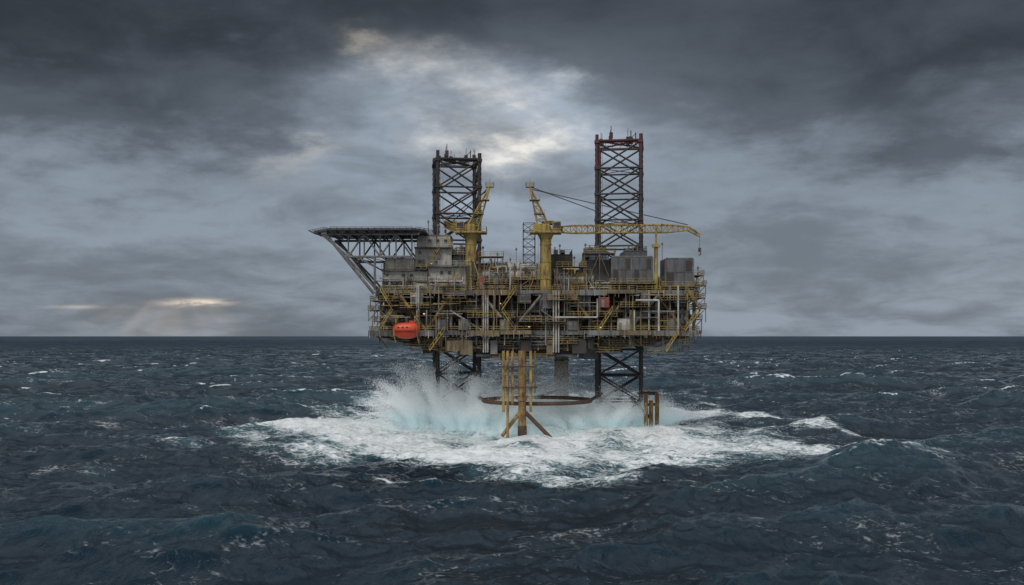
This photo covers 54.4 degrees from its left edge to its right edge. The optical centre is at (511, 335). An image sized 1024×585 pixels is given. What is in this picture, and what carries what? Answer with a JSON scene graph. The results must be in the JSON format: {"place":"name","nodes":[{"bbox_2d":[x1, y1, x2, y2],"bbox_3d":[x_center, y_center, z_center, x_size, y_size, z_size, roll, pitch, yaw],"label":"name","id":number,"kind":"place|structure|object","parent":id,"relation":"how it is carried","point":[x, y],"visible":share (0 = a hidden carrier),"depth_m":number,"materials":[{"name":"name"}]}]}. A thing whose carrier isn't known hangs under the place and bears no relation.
{"place":"outdoors","nodes":[
{"label":"outdoors","id":0,"kind":"place"},
{"bbox_2d":[0,336,1023,584],"bbox_3d":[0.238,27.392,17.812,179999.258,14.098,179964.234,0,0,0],"label":"sea","id":1,"kind":"structure","parent":0,"point":[286,460],"depth_m":201.23,"materials":[{"name":"liquid"}]},
{"bbox_2d":[308,130,706,437],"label":"oil platform","id":2,"kind":"structure","parent":1,"relation":"in","point":[438,287],"depth_m":270.94,"materials":[{"name":"grey metal"}]},
{"bbox_2d":[392,318,419,338],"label":"lifeboat","id":3,"kind":"object","parent":2,"relation":"hanging from","point":[409,329],"visible":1,"depth_m":261.22,"materials":[{"name":"orange plastic"}]},
{"bbox_2d":[609,256,632,282],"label":"cargo container","id":4,"kind":"object","parent":2,"relation":"on","point":[620,267],"visible":0.95,"depth_m":269.94,"materials":[{"name":"grey metal"}]},
{"bbox_2d":[632,256,652,282],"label":"cargo container","id":5,"kind":"object","parent":2,"relation":"on","point":[642,267],"visible":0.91,"depth_m":269.94,"materials":[{"name":"grey metal"}]},
{"bbox_2d":[660,258,693,285],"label":"cargo container","id":6,"kind":"object","parent":2,"relation":"on","point":[676,269],"visible":0.98,"depth_m":270.44,"materials":[{"name":"grey metal"}]},
{"bbox_2d":[354,356,704,437],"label":"sea spray","id":7,"kind":"object","parent":1,"relation":"on","point":[472,412],"visible":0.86,"depth_m":288.05,"materials":[{"name":"white liquid"}]},
{"bbox_2d":[0,0,1023,335],"label":"sky","id":8,"kind":"structure","parent":0,"point":[840,167],"materials":[{"name":"grey"}]}
]}

